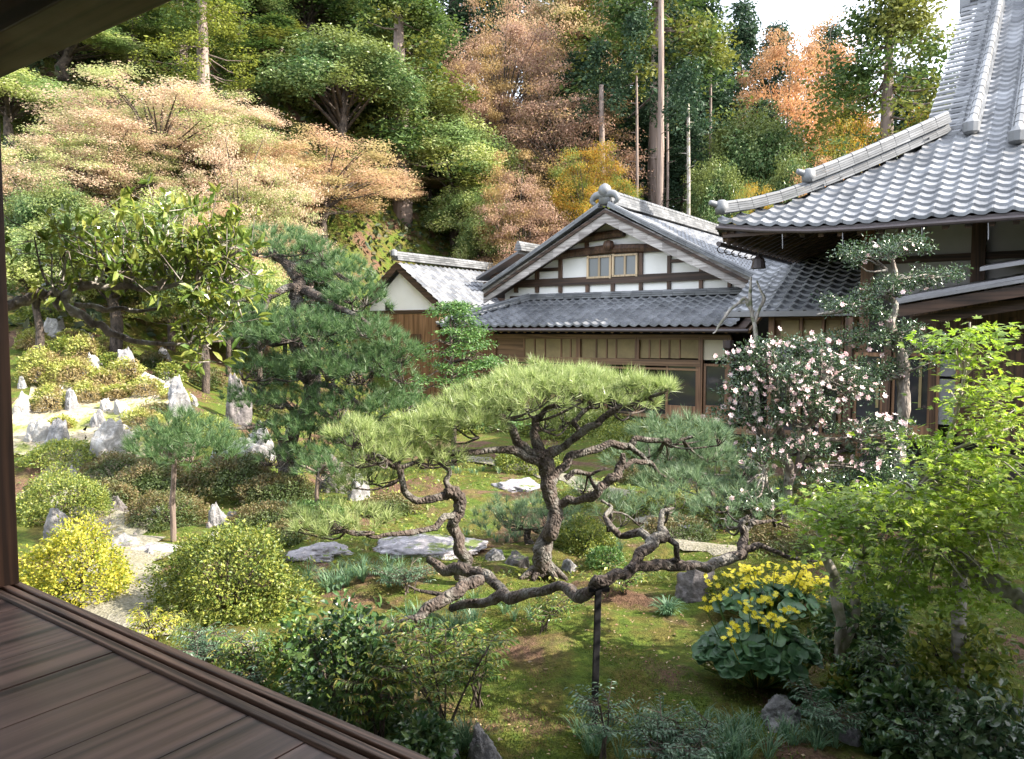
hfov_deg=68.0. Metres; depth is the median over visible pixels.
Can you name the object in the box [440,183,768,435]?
temple house
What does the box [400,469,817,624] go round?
pine tree
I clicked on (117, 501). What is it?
rock
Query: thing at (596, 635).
support prop
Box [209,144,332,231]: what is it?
maple tree
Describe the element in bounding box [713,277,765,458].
bare tree
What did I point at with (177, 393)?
rock
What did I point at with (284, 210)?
maple tree
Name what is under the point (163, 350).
rock
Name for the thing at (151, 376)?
rock
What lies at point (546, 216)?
maple tree
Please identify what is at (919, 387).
glass door
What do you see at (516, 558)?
rock
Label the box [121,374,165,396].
azalea bush
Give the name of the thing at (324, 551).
rock
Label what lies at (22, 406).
rock
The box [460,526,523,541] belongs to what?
grass tuft
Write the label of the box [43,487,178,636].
path
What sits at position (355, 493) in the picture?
rock
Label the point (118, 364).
azalea bush
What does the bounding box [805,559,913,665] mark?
leafy bush
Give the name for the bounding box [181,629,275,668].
grass tuft
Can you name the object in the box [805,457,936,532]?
leafy bush
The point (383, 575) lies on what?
grass tuft
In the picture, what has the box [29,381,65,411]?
azalea bush
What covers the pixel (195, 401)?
rock
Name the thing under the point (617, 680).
moss tips
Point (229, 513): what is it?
rock
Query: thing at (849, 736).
rock
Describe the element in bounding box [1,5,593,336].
undergrowth
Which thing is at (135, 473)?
azalea bush
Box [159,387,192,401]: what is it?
azalea bush
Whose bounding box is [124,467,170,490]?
azalea bush
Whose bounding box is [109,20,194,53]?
broadleaf tree
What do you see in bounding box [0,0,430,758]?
temple veranda
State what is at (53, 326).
rock
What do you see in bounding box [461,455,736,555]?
path
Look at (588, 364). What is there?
glass door
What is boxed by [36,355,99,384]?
azalea bush
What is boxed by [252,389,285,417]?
azalea bush
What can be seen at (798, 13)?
sky
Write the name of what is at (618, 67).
cedar tree
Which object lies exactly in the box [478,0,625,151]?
maple tree
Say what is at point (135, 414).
azalea bush
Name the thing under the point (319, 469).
pine tree
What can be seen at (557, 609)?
leafy shrub
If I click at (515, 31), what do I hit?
maple tree
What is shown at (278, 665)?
leafy bush
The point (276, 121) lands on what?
maple tree
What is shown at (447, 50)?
broadleaf tree
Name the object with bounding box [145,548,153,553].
rock
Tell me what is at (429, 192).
broadleaf tree
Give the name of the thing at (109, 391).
azalea bush
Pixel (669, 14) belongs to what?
cedar tree
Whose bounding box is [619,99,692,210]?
cedar tree
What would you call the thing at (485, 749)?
rock
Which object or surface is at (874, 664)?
leafy shrub
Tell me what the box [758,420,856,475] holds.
pine tree
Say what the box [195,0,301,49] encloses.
broadleaf tree
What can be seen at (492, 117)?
maple tree
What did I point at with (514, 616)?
grass tuft
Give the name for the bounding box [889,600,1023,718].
leafy bush
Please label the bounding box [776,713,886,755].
grass tuft
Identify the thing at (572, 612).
fallen leaves
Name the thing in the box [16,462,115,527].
azalea bush
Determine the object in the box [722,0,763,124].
cedar tree
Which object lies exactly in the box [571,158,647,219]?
maple tree
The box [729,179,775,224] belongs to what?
maple tree
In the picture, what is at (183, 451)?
pine tree
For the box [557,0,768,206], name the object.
cedar tree
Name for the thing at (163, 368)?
azalea bush
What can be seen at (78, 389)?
azalea bush
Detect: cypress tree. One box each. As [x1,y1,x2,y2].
[81,2,196,70]
[123,0,244,68]
[128,0,263,111]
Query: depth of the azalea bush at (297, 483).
11.84 m
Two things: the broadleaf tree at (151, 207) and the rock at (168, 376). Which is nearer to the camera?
the rock at (168, 376)
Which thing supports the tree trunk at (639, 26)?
on the ground
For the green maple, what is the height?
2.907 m
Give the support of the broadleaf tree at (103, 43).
on the ground
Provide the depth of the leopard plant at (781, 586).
7.24 m
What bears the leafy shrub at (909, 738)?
on the ground
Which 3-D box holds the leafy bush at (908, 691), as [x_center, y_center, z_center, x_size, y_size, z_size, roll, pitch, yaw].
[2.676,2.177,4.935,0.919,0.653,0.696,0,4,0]
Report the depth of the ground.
8.14 m
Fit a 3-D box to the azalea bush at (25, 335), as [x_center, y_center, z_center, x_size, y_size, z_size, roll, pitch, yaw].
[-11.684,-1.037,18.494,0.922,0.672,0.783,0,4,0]
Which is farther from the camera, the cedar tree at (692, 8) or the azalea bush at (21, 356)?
the cedar tree at (692, 8)
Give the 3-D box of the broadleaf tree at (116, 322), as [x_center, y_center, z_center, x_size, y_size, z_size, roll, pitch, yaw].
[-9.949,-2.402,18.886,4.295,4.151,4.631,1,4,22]
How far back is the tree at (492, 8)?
55.69 m
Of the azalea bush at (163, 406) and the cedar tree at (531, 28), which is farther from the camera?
the cedar tree at (531, 28)
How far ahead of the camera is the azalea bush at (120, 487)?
11.64 m
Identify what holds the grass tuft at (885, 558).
on the ground
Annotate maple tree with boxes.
[1,122,140,225]
[8,104,199,216]
[10,60,284,194]
[139,82,292,185]
[139,124,331,271]
[161,199,290,376]
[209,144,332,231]
[233,122,422,243]
[238,186,339,383]
[331,166,428,212]
[385,174,448,191]
[426,0,574,153]
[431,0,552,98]
[445,43,527,188]
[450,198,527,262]
[470,148,571,271]
[473,183,571,271]
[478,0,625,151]
[482,61,654,228]
[525,0,652,103]
[535,138,636,238]
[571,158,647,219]
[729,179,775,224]
[730,24,856,191]
[772,4,879,157]
[780,155,843,203]
[806,113,888,181]
[898,99,934,155]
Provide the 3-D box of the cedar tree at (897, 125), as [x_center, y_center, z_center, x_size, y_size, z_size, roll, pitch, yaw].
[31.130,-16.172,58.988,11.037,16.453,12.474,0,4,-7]
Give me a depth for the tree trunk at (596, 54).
39.10 m
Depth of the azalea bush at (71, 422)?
14.57 m
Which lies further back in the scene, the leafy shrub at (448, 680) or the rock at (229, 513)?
the rock at (229, 513)
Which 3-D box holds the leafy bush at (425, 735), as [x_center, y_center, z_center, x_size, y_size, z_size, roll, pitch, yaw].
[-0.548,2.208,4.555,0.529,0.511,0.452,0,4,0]
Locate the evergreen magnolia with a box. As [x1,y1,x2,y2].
[4,172,280,376]
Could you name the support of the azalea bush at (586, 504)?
on the ground
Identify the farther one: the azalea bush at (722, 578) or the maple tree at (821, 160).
the maple tree at (821, 160)
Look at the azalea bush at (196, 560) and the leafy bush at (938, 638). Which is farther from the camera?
the azalea bush at (196, 560)
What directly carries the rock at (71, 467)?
on the ground
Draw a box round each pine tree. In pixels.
[118,400,256,541]
[213,220,433,490]
[277,409,474,580]
[289,440,362,512]
[383,352,744,581]
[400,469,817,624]
[465,485,592,544]
[622,431,777,518]
[688,461,806,524]
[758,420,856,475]
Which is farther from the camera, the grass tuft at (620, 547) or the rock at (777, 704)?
the grass tuft at (620, 547)
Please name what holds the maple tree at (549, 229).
on the ground
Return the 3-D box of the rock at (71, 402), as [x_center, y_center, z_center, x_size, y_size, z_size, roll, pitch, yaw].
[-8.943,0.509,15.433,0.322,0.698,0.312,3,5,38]
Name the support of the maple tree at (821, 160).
on the ground
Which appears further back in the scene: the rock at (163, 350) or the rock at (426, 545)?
the rock at (163, 350)
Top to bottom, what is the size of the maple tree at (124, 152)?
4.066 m
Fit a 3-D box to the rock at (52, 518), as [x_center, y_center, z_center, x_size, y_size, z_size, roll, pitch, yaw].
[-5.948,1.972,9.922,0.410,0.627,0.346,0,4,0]
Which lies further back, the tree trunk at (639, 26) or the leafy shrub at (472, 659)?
the tree trunk at (639, 26)
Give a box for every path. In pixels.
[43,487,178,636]
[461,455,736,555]
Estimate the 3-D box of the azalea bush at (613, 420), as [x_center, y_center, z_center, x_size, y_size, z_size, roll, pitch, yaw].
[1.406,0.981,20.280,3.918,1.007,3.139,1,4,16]
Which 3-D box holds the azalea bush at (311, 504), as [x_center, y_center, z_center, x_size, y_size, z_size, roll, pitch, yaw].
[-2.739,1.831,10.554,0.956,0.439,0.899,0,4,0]
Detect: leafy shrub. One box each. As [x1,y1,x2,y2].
[67,505,126,546]
[126,603,189,640]
[166,626,247,661]
[171,621,245,662]
[205,624,277,681]
[215,644,290,684]
[333,625,429,737]
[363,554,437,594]
[373,609,520,736]
[423,617,512,708]
[525,582,587,634]
[564,679,635,758]
[598,560,659,594]
[603,689,715,758]
[643,701,734,758]
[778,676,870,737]
[829,636,924,686]
[863,681,948,753]
[885,675,1008,736]
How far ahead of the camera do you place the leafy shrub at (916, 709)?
4.87 m
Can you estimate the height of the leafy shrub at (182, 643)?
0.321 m
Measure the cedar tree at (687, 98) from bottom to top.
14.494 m
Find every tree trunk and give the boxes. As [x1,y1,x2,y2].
[572,35,631,182]
[607,5,657,197]
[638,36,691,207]
[650,0,665,205]
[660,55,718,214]
[689,0,738,184]
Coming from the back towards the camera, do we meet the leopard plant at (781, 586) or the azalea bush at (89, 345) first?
the azalea bush at (89, 345)
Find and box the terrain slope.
[12,375,171,499]
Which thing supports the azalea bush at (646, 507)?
on the ground
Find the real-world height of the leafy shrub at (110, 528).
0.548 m
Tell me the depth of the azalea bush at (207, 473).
12.58 m
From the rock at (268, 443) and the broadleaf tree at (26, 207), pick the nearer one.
the rock at (268, 443)
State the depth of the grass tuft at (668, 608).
7.29 m
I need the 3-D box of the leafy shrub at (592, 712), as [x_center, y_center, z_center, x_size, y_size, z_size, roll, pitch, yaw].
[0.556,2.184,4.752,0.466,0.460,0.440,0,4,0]
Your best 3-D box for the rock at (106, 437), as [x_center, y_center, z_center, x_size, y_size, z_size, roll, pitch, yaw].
[-7.231,1.342,13.620,0.555,1.302,0.703,0,4,0]
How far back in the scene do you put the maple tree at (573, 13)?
48.44 m
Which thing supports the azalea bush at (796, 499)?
on the ground
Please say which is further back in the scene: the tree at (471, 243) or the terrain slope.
the tree at (471, 243)
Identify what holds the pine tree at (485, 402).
on the ground
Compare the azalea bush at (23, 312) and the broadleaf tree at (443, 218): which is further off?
the broadleaf tree at (443, 218)
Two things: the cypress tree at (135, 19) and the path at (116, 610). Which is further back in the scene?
the cypress tree at (135, 19)
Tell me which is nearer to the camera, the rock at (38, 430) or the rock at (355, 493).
the rock at (355, 493)
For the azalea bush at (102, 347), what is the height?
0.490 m
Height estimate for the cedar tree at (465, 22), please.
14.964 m
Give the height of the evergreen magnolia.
4.626 m
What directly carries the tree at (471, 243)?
on the ground
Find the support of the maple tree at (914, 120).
on the ground
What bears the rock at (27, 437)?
on the terrain slope
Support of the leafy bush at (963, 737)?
on the ground
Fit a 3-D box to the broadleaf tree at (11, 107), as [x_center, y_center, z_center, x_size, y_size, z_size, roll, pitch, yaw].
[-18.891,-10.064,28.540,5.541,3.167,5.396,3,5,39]
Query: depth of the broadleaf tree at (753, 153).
39.76 m
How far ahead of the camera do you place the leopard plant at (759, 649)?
5.68 m
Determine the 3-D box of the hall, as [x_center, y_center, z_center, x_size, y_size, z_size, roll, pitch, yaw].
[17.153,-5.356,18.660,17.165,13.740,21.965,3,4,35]
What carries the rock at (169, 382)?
on the ground
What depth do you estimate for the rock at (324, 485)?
12.88 m
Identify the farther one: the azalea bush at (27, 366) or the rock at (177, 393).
the azalea bush at (27, 366)
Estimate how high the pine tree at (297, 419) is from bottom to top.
4.768 m
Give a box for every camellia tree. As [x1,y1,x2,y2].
[700,327,920,517]
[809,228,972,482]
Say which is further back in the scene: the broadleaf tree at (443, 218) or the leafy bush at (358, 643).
the broadleaf tree at (443, 218)
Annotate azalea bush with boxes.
[11,324,51,349]
[12,301,78,323]
[13,344,68,383]
[15,437,97,469]
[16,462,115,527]
[17,349,48,370]
[18,511,142,607]
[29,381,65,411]
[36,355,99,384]
[42,332,82,361]
[46,413,77,427]
[55,328,88,340]
[60,331,104,364]
[67,447,150,480]
[70,379,106,402]
[73,476,139,507]
[78,342,107,356]
[79,277,161,295]
[80,366,129,385]
[90,334,135,351]
[98,352,117,369]
[100,382,131,399]
[102,356,146,379]
[108,457,193,498]
[114,405,168,430]
[120,487,209,532]
[121,292,190,318]
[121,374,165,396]
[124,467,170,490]
[136,515,334,629]
[137,350,169,367]
[139,402,169,417]
[152,360,188,381]
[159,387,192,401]
[177,410,240,441]
[179,450,276,498]
[184,367,227,388]
[185,322,235,339]
[186,457,228,485]
[223,498,300,531]
[231,451,273,469]
[233,469,319,505]
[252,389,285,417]
[258,517,315,544]
[281,497,348,527]
[340,407,429,445]
[354,492,425,517]
[392,401,500,434]
[492,445,572,474]
[495,401,632,439]
[539,488,596,513]
[553,511,619,557]
[583,545,628,568]
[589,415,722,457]
[611,490,669,516]
[618,464,657,483]
[634,512,717,542]
[667,496,737,526]
[704,569,761,600]
[738,477,878,534]
[738,515,840,559]
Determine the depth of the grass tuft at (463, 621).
6.86 m
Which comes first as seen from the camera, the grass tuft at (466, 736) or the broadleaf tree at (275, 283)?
the grass tuft at (466, 736)
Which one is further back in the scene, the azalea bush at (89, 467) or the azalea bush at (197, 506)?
the azalea bush at (89, 467)
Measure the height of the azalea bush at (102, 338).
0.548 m
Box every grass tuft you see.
[124,610,209,638]
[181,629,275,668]
[292,553,372,592]
[329,551,429,590]
[372,597,490,641]
[409,708,499,754]
[445,465,501,473]
[451,588,538,622]
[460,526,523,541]
[561,696,693,758]
[583,536,625,551]
[647,594,690,615]
[651,701,792,758]
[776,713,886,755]
[849,552,912,570]
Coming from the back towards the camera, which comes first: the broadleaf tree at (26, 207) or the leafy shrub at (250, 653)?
the broadleaf tree at (26, 207)
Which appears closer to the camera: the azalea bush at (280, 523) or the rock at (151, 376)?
the azalea bush at (280, 523)
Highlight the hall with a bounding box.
[708,0,1023,456]
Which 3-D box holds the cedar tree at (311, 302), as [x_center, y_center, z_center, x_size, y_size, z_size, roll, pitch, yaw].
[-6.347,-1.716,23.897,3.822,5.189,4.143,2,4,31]
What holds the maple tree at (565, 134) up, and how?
on the ground
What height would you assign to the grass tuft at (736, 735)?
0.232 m
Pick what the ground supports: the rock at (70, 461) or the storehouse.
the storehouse
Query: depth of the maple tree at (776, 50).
49.90 m
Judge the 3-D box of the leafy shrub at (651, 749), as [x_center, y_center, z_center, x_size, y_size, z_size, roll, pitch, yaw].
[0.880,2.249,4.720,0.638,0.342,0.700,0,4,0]
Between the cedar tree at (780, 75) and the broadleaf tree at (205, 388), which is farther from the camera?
the cedar tree at (780, 75)
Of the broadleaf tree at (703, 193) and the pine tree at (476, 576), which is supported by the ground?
the broadleaf tree at (703, 193)
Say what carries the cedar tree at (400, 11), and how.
on the ground
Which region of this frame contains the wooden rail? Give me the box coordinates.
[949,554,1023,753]
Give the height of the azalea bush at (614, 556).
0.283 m
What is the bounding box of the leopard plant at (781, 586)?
[712,560,829,622]
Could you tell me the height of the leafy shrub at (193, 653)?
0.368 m
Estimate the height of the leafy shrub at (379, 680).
0.762 m
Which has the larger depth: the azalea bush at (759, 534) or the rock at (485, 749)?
the azalea bush at (759, 534)
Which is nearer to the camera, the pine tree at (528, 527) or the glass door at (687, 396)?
the pine tree at (528, 527)
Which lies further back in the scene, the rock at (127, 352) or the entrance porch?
the rock at (127, 352)
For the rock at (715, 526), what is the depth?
10.74 m
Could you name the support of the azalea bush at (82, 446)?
on the ground
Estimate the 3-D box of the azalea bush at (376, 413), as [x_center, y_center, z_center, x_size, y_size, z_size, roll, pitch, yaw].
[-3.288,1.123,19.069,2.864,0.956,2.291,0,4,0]
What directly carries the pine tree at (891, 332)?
on the ground
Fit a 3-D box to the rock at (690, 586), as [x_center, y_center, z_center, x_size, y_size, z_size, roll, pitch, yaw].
[1.920,2.082,7.668,0.518,0.491,0.386,-2,4,-23]
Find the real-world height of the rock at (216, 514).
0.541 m
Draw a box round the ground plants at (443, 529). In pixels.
[14,366,1023,583]
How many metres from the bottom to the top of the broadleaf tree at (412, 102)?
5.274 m
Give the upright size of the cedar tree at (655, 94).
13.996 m
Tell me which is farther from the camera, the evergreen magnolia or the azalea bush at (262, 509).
the azalea bush at (262, 509)
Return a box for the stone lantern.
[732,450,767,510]
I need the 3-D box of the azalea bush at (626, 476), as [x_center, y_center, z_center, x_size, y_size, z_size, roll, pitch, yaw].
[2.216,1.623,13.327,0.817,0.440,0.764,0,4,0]
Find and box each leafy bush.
[255,601,335,704]
[272,562,428,740]
[390,701,459,758]
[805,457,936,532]
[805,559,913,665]
[817,656,891,706]
[846,664,959,758]
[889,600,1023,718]
[910,672,1023,758]
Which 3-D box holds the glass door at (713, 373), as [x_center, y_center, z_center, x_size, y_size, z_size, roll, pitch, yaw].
[5.386,0.311,20.079,0.644,1.462,0.060,3,4,35]
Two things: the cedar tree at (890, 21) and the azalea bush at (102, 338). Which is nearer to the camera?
the azalea bush at (102, 338)
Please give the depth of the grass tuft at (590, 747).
4.97 m
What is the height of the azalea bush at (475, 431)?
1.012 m
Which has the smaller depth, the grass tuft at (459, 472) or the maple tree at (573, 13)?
the grass tuft at (459, 472)
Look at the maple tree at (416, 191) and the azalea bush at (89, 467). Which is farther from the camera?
the maple tree at (416, 191)
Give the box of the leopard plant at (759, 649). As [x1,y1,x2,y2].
[691,573,823,688]
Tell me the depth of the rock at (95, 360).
17.05 m
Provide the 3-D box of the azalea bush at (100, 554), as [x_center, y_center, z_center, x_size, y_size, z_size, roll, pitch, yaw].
[-4.456,1.790,7.725,1.221,0.910,1.116,0,4,0]
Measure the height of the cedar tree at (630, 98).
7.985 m
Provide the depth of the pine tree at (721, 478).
10.51 m
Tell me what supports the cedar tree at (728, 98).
on the ground
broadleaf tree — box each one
[0,67,90,148]
[3,175,108,314]
[5,222,98,355]
[10,196,187,357]
[48,26,155,81]
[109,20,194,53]
[130,186,213,349]
[141,254,256,393]
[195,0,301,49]
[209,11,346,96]
[214,257,304,395]
[245,19,436,190]
[253,0,377,45]
[303,267,366,391]
[312,70,438,166]
[325,1,467,84]
[386,106,527,254]
[386,154,459,193]
[388,76,478,205]
[419,180,504,270]
[681,154,759,223]
[682,99,814,211]
[752,143,814,209]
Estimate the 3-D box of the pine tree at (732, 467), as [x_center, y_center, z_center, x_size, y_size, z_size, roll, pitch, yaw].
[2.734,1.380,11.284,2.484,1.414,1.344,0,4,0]
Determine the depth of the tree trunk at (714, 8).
42.72 m
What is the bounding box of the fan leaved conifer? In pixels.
[393,300,530,467]
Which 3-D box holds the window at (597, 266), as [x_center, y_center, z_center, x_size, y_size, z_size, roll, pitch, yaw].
[2.676,-3.439,23.202,0.844,0.717,0.120,3,4,35]
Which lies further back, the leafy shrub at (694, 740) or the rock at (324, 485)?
the rock at (324, 485)
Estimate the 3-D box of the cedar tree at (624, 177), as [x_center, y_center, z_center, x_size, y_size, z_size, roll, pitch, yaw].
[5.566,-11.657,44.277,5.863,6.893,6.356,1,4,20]
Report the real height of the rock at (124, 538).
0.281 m
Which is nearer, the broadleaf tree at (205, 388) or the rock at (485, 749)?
the rock at (485, 749)
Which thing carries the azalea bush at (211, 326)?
on the ground
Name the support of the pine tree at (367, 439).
on the ground
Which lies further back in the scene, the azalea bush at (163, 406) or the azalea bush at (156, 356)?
the azalea bush at (156, 356)
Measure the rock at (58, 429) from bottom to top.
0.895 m
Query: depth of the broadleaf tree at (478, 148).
38.66 m
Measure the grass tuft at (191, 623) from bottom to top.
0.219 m
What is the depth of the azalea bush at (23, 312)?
20.14 m
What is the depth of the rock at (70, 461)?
13.13 m
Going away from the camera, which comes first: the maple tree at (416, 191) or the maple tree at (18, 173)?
the maple tree at (18, 173)
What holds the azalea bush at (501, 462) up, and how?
on the ground
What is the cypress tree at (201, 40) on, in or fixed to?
on the ground
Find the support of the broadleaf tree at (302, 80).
on the ground
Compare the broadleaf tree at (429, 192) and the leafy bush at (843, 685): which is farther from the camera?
the broadleaf tree at (429, 192)
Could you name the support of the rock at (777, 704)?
on the ground
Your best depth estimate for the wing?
29.19 m
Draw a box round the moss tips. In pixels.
[41,552,1023,758]
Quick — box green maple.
[756,315,1023,664]
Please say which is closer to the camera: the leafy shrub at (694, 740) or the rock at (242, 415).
the leafy shrub at (694, 740)
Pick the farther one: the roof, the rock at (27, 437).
the roof
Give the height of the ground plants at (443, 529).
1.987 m
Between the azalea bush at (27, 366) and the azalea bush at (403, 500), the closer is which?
the azalea bush at (403, 500)
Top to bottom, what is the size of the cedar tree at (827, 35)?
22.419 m
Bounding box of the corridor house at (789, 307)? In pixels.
[724,244,861,450]
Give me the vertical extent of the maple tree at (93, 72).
5.042 m
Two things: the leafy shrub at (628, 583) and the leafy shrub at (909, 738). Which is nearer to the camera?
the leafy shrub at (909, 738)
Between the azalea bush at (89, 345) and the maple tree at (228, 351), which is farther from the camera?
the maple tree at (228, 351)
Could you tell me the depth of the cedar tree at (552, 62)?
53.40 m
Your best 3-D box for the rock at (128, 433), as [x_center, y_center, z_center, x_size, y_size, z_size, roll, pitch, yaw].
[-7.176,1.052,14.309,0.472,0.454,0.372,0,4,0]
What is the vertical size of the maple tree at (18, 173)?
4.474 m
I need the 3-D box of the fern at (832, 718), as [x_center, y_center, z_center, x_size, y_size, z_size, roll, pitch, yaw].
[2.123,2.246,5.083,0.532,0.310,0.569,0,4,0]
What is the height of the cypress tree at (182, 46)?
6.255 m
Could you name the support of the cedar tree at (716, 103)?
on the ground
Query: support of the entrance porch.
on the ground
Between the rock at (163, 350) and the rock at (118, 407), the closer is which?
the rock at (118, 407)
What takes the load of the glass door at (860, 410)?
in the entrance porch
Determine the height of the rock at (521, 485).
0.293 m
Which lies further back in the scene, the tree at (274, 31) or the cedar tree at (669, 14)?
the cedar tree at (669, 14)
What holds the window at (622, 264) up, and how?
in the temple house at (623, 280)
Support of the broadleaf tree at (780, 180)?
on the ground
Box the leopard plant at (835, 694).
[787,686,847,716]
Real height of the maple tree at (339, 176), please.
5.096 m
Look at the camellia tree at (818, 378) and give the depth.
10.23 m
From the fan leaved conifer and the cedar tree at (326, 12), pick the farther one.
the cedar tree at (326, 12)
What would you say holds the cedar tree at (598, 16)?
on the ground
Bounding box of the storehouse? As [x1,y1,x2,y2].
[359,249,498,399]
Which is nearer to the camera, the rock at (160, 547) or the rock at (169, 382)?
the rock at (160, 547)
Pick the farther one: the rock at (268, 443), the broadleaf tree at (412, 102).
the broadleaf tree at (412, 102)
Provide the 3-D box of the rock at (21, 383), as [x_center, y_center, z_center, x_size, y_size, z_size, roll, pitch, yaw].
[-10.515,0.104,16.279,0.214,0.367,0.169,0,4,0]
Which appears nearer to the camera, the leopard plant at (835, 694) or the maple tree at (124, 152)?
the leopard plant at (835, 694)
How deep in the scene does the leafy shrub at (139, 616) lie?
6.31 m
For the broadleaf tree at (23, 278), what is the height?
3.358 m
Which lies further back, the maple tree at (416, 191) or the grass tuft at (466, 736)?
the maple tree at (416, 191)
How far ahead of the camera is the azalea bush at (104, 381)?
16.42 m
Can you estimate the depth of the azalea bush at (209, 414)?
14.26 m
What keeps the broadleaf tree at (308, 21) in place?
on the ground
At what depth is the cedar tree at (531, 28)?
60.42 m
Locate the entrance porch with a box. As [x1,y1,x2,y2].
[842,258,1023,486]
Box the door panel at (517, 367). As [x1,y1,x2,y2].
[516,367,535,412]
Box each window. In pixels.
[586,255,611,278]
[612,253,638,276]
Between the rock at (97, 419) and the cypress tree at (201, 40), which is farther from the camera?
the cypress tree at (201, 40)
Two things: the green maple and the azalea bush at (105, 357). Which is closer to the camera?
the green maple
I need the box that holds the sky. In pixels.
[439,0,975,125]
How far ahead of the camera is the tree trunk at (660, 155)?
37.13 m
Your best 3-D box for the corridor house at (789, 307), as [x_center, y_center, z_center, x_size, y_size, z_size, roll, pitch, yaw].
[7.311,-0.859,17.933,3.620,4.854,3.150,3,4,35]
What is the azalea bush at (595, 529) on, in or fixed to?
on the ground
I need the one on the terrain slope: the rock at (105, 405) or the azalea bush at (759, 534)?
the rock at (105, 405)
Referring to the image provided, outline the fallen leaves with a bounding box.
[20,466,1022,758]
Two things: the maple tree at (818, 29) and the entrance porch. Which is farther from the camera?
the maple tree at (818, 29)
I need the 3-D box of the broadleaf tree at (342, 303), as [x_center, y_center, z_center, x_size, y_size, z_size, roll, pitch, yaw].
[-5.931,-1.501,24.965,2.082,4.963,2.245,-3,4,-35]
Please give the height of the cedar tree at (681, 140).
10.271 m
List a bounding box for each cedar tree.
[245,246,377,392]
[256,0,382,46]
[314,0,502,227]
[405,0,526,88]
[476,0,576,104]
[513,16,612,116]
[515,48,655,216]
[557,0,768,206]
[567,121,649,219]
[584,2,648,95]
[606,38,675,148]
[608,85,690,191]
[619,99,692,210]
[626,0,731,205]
[642,110,713,211]
[643,1,736,185]
[669,37,748,208]
[669,72,744,168]
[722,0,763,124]
[738,19,816,142]
[744,98,790,148]
[781,0,965,174]
[798,21,864,166]
[874,65,933,156]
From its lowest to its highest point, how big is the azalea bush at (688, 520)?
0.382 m
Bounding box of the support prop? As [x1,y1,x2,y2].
[588,586,609,729]
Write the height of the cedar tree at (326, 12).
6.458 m
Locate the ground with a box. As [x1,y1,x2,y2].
[0,2,1023,758]
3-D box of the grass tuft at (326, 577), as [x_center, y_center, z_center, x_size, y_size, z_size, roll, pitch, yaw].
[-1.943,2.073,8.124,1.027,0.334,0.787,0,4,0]
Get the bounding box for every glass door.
[581,364,607,409]
[665,366,697,416]
[703,364,726,417]
[852,352,882,438]
[891,352,930,437]
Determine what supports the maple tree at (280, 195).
on the ground
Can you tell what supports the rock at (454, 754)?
on the ground
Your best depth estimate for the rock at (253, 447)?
13.25 m
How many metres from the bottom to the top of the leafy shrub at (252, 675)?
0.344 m
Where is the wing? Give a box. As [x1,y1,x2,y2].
[436,302,502,398]
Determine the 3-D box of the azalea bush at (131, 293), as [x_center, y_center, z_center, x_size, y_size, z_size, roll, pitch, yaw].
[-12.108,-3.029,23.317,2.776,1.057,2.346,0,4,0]
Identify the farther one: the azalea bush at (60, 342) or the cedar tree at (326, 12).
the cedar tree at (326, 12)
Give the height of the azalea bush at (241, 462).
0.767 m
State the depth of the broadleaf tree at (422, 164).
41.17 m
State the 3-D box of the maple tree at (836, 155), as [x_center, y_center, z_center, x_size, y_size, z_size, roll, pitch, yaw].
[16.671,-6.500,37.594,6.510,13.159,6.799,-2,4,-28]
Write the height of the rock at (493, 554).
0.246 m
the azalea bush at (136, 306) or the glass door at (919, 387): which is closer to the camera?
the glass door at (919, 387)
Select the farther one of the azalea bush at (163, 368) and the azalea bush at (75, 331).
the azalea bush at (75, 331)
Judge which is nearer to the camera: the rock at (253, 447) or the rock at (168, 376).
the rock at (253, 447)
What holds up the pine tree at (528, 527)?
on the ground
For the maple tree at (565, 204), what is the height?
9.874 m
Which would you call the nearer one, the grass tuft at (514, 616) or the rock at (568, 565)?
the grass tuft at (514, 616)
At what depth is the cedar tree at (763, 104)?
48.54 m
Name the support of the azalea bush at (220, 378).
on the ground
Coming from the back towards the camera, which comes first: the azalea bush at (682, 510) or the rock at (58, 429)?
the rock at (58, 429)
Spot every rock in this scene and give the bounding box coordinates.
[13,391,31,414]
[17,376,26,388]
[23,434,31,441]
[26,418,49,441]
[43,317,64,338]
[43,508,73,541]
[44,417,69,449]
[64,387,79,410]
[66,465,76,487]
[67,453,84,468]
[83,352,104,371]
[87,418,125,465]
[89,409,105,427]
[100,397,112,410]
[108,495,128,511]
[109,532,139,545]
[113,399,129,414]
[116,347,135,375]
[123,424,135,438]
[131,542,177,552]
[135,372,166,390]
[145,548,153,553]
[158,347,171,360]
[159,371,169,380]
[165,379,171,385]
[168,374,193,417]
[190,393,198,406]
[208,502,226,527]
[224,437,268,461]
[225,372,252,425]
[226,511,235,518]
[248,420,274,460]
[285,541,351,562]
[319,454,348,493]
[347,473,369,500]
[373,533,487,559]
[443,749,459,758]
[467,722,501,758]
[485,548,504,561]
[491,477,539,492]
[504,550,529,567]
[561,559,577,572]
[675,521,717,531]
[675,561,720,602]
[761,693,801,732]
[838,727,862,746]

